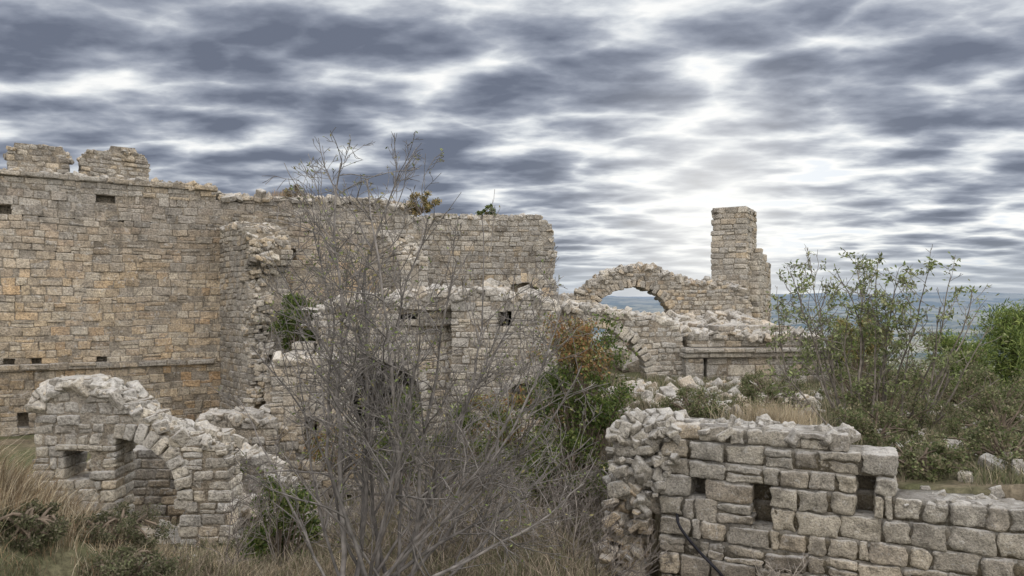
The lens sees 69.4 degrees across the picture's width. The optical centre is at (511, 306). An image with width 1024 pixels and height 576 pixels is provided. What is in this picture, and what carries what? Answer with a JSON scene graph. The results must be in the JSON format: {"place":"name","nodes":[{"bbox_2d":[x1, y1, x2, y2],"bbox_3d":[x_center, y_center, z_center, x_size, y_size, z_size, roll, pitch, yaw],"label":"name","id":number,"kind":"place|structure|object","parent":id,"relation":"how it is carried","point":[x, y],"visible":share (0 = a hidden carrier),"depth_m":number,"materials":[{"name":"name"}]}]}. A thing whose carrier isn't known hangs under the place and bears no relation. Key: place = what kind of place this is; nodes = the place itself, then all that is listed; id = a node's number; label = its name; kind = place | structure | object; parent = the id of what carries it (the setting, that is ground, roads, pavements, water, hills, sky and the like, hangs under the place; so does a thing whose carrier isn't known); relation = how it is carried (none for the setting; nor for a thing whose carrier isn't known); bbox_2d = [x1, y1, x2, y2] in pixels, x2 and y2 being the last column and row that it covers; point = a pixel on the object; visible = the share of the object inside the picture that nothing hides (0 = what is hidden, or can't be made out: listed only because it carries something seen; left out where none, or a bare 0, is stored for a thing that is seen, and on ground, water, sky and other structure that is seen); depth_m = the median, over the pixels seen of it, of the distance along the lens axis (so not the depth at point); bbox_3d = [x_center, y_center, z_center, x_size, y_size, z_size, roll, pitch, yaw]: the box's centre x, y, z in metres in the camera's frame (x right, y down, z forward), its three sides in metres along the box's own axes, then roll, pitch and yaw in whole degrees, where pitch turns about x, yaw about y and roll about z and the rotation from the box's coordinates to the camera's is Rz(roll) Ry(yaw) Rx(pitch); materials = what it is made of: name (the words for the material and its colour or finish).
{"place":"outdoors","nodes":[
{"label":"outdoors","id":0,"kind":"place"},
{"bbox_2d":[0,291,1023,575],"bbox_3d":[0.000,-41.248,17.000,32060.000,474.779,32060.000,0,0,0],"label":"ground","id":1,"kind":"structure","parent":0,"point":[66,561],"depth_m":21.55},
{"bbox_2d":[0,498,71,552],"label":"thyme shrub","id":2,"kind":"object","parent":1,"relation":"on","point":[32,534],"visible":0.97,"depth_m":5.16,"materials":[{"name":"green plant"}]},
{"bbox_2d":[66,501,175,559],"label":"thyme shrub","id":3,"kind":"object","parent":1,"relation":"on","point":[129,522],"visible":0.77,"depth_m":5.72,"materials":[{"name":"green plant"}]},
{"bbox_2d":[76,543,183,575],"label":"thyme shrub","id":4,"kind":"object","parent":1,"relation":"on","point":[127,563],"visible":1,"depth_m":5.17,"materials":[{"name":"green plant"}]},
{"bbox_2d":[24,373,244,548],"bbox_3d":[-7.054,3.217,14.553,4.240,4.010,3.388,0,0,0],"label":"arched ruin","id":5,"kind":"object","parent":1,"relation":"on","point":[184,472],"visible":0.78,"depth_m":13.07,"materials":[{"name":"stone"}]},
{"bbox_2d":[0,167,415,435],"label":"curtain wall","id":6,"kind":"structure","parent":1,"relation":"on","point":[117,276],"depth_m":23.80,"materials":[{"name":"stone"}]},
{"bbox_2d":[3,143,74,173],"bbox_3d":[-15.121,-4.539,23.645,1.906,1.355,1.325,0,0,-34],"label":"merlon","id":7,"kind":"object","parent":6,"relation":"on","point":[29,157],"visible":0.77,"depth_m":23.14,"materials":[{"name":"stone"}]},
{"bbox_2d":[76,146,150,180],"bbox_3d":[-13.291,-4.586,24.746,2.192,1.452,1.388,0,0,-33],"label":"merlon","id":8,"kind":"object","parent":6,"relation":"on","point":[125,162],"visible":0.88,"depth_m":24.29,"materials":[{"name":"stone"}]},
{"bbox_2d":[181,181,399,202],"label":"wall top grass","id":9,"kind":"structure","parent":6,"relation":"on","point":[276,194],"depth_m":26.78,"materials":[{"name":"brown plant"}]},
{"bbox_2d":[283,184,304,197],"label":"wall top shrub","id":10,"kind":"object","parent":6,"relation":"on","point":[284,191],"visible":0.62,"depth_m":26.84,"materials":[{"name":"green plant"}]},
{"bbox_2d":[375,230,428,389],"bbox_3d":[-4.184,0.003,27.754,1.325,6.009,2.516,0,0,-35],"label":"torn wall remnant","id":11,"kind":"object","parent":6,"relation":"attached to","point":[408,240],"visible":0.4,"depth_m":27.16,"materials":[{"name":"stone"}]},
{"bbox_2d":[0,420,422,575],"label":"dry grass bank","id":12,"kind":"structure","parent":1,"relation":"on","point":[18,489],"depth_m":5.61,"materials":[{"name":"beige plant"}]},
{"bbox_2d":[195,405,301,536],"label":"terrace wall","id":13,"kind":"structure","parent":1,"relation":"on","point":[264,420],"depth_m":16.68,"materials":[{"name":"stone"}]},
{"bbox_2d":[219,221,292,409],"bbox_3d":[-8.359,0.468,24.380,1.759,6.767,3.733,0,0,-36],"label":"torn wall remnant","id":14,"kind":"object","parent":1,"relation":"on","point":[244,245],"visible":0.73,"depth_m":23.53,"materials":[{"name":"stone"}]},
{"bbox_2d":[239,474,324,565],"bbox_3d":[-2.874,2.848,9.255,1.119,1.587,1.137,0,0,0],"label":"green undergrowth bush","id":15,"kind":"object","parent":1,"relation":"on","point":[259,542],"visible":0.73,"depth_m":9.07,"materials":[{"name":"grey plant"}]},
{"bbox_2d":[267,292,320,351],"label":"ivy bush","id":16,"kind":"object","parent":1,"relation":"on","point":[291,328],"visible":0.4,"depth_m":22.07,"materials":[{"name":"green plant"}]},
{"bbox_2d":[263,341,373,494],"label":"chamber wall","id":17,"kind":"structure","parent":1,"relation":"on","point":[273,399],"depth_m":17.24,"materials":[{"name":"stone"}]},
{"bbox_2d":[302,423,362,475],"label":"rusty undergrowth bush","id":18,"kind":"object","parent":1,"relation":"on","point":[319,454],"visible":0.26,"depth_m":15.42,"materials":[{"name":"brown plant"}]},
{"bbox_2d":[372,385,434,493],"bbox_3d":[-1.907,2.325,12.568,0.995,1.998,1.204,0,0,-44],"label":"green undergrowth bush","id":19,"kind":"object","parent":1,"relation":"on","point":[412,409],"visible":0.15,"depth_m":12.38,"materials":[{"name":"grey plant"}]},
{"bbox_2d":[206,127,616,575],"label":"bare almond tree","id":20,"kind":"object","parent":1,"relation":"on","point":[367,439],"visible":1,"depth_m":6.52,"materials":[{"name":"grey plant"}]},
{"bbox_2d":[170,397,671,575],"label":"twiggy brushwood","id":21,"kind":"object","parent":1,"relation":"on","point":[569,507],"visible":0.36,"depth_m":8.76,"materials":[{"name":"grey plant"}]},
{"bbox_2d":[301,278,560,445],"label":"vaulted building","id":22,"kind":"structure","parent":1,"relation":"on","point":[459,326],"depth_m":20.46,"materials":[{"name":"stone"}]},
{"bbox_2d":[432,400,528,482],"bbox_3d":[-0.552,2.650,14.529,1.710,1.694,1.424,0,0,38],"label":"green undergrowth bush","id":23,"kind":"object","parent":1,"relation":"on","point":[476,422],"visible":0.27,"depth_m":14.50,"materials":[{"name":"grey plant"}]},
{"bbox_2d":[393,213,568,397],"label":"ruined cross wall","id":24,"kind":"structure","parent":1,"relation":"on","point":[524,239],"depth_m":29.02,"materials":[{"name":"stone"}]},
{"bbox_2d":[407,191,441,216],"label":"wall top shrub","id":25,"kind":"object","parent":24,"relation":"on","point":[427,205],"visible":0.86,"depth_m":28.78,"materials":[{"name":"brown plant"}]},
{"bbox_2d":[475,204,495,215],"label":"wall top shrub","id":26,"kind":"object","parent":24,"relation":"on","point":[483,211],"visible":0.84,"depth_m":29.18,"materials":[{"name":"green plant"}]},
{"bbox_2d":[467,375,565,458],"bbox_3d":[0.256,2.410,16.010,2.726,1.854,1.780,0,0,0],"label":"rusty undergrowth bush","id":27,"kind":"object","parent":1,"relation":"on","point":[516,396],"visible":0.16,"depth_m":15.85,"materials":[{"name":"brown plant"}]},
{"bbox_2d":[22,373,1023,575],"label":"scrub grass","id":28,"kind":"structure","parent":1,"relation":"on","point":[493,556],"depth_m":8.82,"materials":[{"name":"plant"}]},
{"bbox_2d":[27,375,1023,565],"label":"fallen stones","id":29,"kind":"object","parent":1,"relation":"on","point":[669,389],"visible":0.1,"depth_m":15.39,"materials":[{"name":"stone"}]},
{"bbox_2d":[507,424,608,512],"bbox_3d":[0.872,2.700,12.162,1.896,1.600,1.364,0,0,0],"label":"green undergrowth bush","id":30,"kind":"object","parent":1,"relation":"on","point":[542,448],"visible":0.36,"depth_m":12.01,"materials":[{"name":"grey plant"}]},
{"bbox_2d":[519,307,638,493],"bbox_3d":[1.147,1.707,12.950,2.110,3.405,1.735,0,0,0],"label":"autumn leaf tree","id":31,"kind":"object","parent":1,"relation":"on","point":[601,421],"visible":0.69,"depth_m":12.71,"materials":[{"name":"green plant"}]},
{"bbox_2d":[519,299,683,438],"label":"half arch wall","id":32,"kind":"structure","parent":1,"relation":"on","point":[655,339],"depth_m":21.50,"materials":[{"name":"stone"}]},
{"bbox_2d":[559,262,753,385],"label":"stone arch","id":33,"kind":"structure","parent":1,"relation":"on","point":[672,291],"depth_m":30.01,"materials":[{"name":"stone"}]},
{"bbox_2d":[659,385,729,418],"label":"green shrub","id":34,"kind":"object","parent":1,"relation":"on","point":[693,406],"visible":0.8,"depth_m":13.14,"materials":[{"name":"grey plant"}]},
{"bbox_2d":[602,309,794,372],"bbox_3d":[6.980,1.604,27.080,6.948,3.027,7.250,0,0,0],"label":"rubble mound","id":35,"kind":"object","parent":1,"relation":"on","point":[691,320],"visible":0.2,"depth_m":27.35,"materials":[{"name":"stone"}]},
{"bbox_2d":[711,206,771,321],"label":"ruined tower","id":36,"kind":"structure","parent":1,"relation":"on","point":[738,257],"depth_m":30.68,"materials":[{"name":"stone"}]},
{"bbox_2d":[655,396,858,525],"bbox_3d":[3.176,2.659,10.450,3.403,2.707,1.813,0,0,0],"label":"straw grass tuft","id":37,"kind":"object","parent":1,"relation":"on","point":[778,415],"visible":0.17,"depth_m":10.55,"materials":[{"name":"beige plant"}]},
{"bbox_2d":[679,324,838,383],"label":"corniced building","id":38,"kind":"structure","parent":1,"relation":"on","point":[726,351],"depth_m":21.41,"materials":[{"name":"stone"}]},
{"bbox_2d":[725,382,805,416],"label":"green shrub","id":39,"kind":"object","parent":1,"relation":"on","point":[768,391],"visible":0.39,"depth_m":13.54,"materials":[{"name":"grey plant"}]},
{"bbox_2d":[737,368,809,394],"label":"green shrub","id":40,"kind":"object","parent":1,"relation":"on","point":[755,376],"visible":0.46,"depth_m":17.36,"materials":[{"name":"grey plant"}]},
{"bbox_2d":[594,407,1023,575],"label":"foreground block wall","id":41,"kind":"structure","parent":1,"relation":"on","point":[732,491],"depth_m":8.55,"materials":[{"name":"stone"}]},
{"bbox_2d":[676,513,723,575],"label":"black hose","id":42,"kind":"object","parent":41,"relation":"attached to","point":[716,569],"visible":0.98,"depth_m":8.90,"materials":[{"name":"rubber"}]},
{"bbox_2d":[748,548,814,575],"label":"dead twigs","id":43,"kind":"object","parent":41,"relation":"attached to","point":[771,572],"visible":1,"depth_m":8.32,"materials":[{"name":"grey plant"}]},
{"bbox_2d":[815,364,903,404],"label":"green shrub","id":44,"kind":"object","parent":1,"relation":"on","point":[867,379],"visible":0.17,"depth_m":14.91,"materials":[{"name":"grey plant"}]},
{"bbox_2d":[829,334,891,379],"bbox_3d":[10.201,2.389,21.991,2.896,3.647,2.801,0,0,0],"label":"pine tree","id":45,"kind":"object","parent":1,"relation":"on","point":[852,343],"visible":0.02,"depth_m":21.67,"materials":[{"name":"green plant"}]},
{"bbox_2d":[827,314,895,381],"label":"yellowing bush","id":46,"kind":"object","parent":1,"relation":"on","point":[867,351],"visible":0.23,"depth_m":19.16,"materials":[{"name":"green plant"}]},
{"bbox_2d":[825,352,912,392],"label":"green shrub","id":47,"kind":"object","parent":1,"relation":"on","point":[869,363],"visible":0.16,"depth_m":17.10,"materials":[{"name":"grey plant"}]},
{"bbox_2d":[830,400,930,447],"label":"green shrub","id":48,"kind":"object","parent":1,"relation":"on","point":[857,420],"visible":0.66,"depth_m":10.46,"materials":[{"name":"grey plant"}]},
{"bbox_2d":[760,244,1011,432],"bbox_3d":[5.893,0.564,12.039,3.924,3.208,2.488,0,0,0],"label":"almond shrub","id":49,"kind":"object","parent":1,"relation":"on","point":[948,360],"visible":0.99,"depth_m":11.86,"materials":[{"name":"green plant"}]},
{"bbox_2d":[830,370,949,431],"bbox_3d":[6.055,1.644,11.929,1.765,1.338,1.063,0,0,0],"label":"green shrub","id":50,"kind":"object","parent":1,"relation":"on","point":[919,404],"visible":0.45,"depth_m":11.81,"materials":[{"name":"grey plant"}]},
{"bbox_2d":[875,428,980,482],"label":"green shrub","id":51,"kind":"object","parent":1,"relation":"on","point":[940,449],"visible":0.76,"depth_m":8.67,"materials":[{"name":"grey plant"}]},
{"bbox_2d":[898,350,1014,403],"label":"green shrub","id":52,"kind":"object","parent":1,"relation":"on","point":[975,368],"visible":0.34,"depth_m":15.12,"materials":[{"name":"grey plant"}]},
{"bbox_2d":[917,326,1008,394],"bbox_3d":[11.037,2.177,18.034,3.014,3.472,2.738,0,0,0],"label":"pine tree","id":53,"kind":"object","parent":1,"relation":"on","point":[972,346],"visible":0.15,"depth_m":17.80,"materials":[{"name":"green plant"}]},
{"bbox_2d":[928,410,1023,467],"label":"green shrub","id":54,"kind":"object","parent":1,"relation":"on","point":[990,428],"visible":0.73,"depth_m":9.21,"materials":[{"name":"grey plant"}]},
{"bbox_2d":[940,383,1023,438],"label":"green shrub","id":55,"kind":"object","parent":1,"relation":"on","point":[986,398],"visible":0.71,"depth_m":11.26,"materials":[{"name":"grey plant"}]},
{"bbox_2d":[945,367,1023,417],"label":"green shrub","id":56,"kind":"object","parent":1,"relation":"on","point":[992,377],"visible":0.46,"depth_m":13.05,"materials":[{"name":"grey plant"}]},
{"bbox_2d":[966,297,1023,384],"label":"pine tree","id":57,"kind":"object","parent":1,"relation":"on","point":[1009,323],"visible":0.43,"depth_m":18.31,"materials":[{"name":"green plant"}]},
{"bbox_2d":[997,322,1023,400],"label":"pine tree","id":58,"kind":"object","parent":1,"relation":"on","point":[1020,343],"visible":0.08,"depth_m":15.89,"materials":[{"name":"green plant"}]},
{"bbox_2d":[1010,420,1023,443],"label":"green shrub","id":59,"kind":"object","parent":1,"relation":"on","point":[1012,430],"visible":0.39,"depth_m":10.01,"materials":[{"name":"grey plant"}]},
{"bbox_2d":[0,0,1023,296],"label":"sky","id":60,"kind":"structure","parent":0,"point":[893,128],"materials":[{"name":"grey"}]}
]}

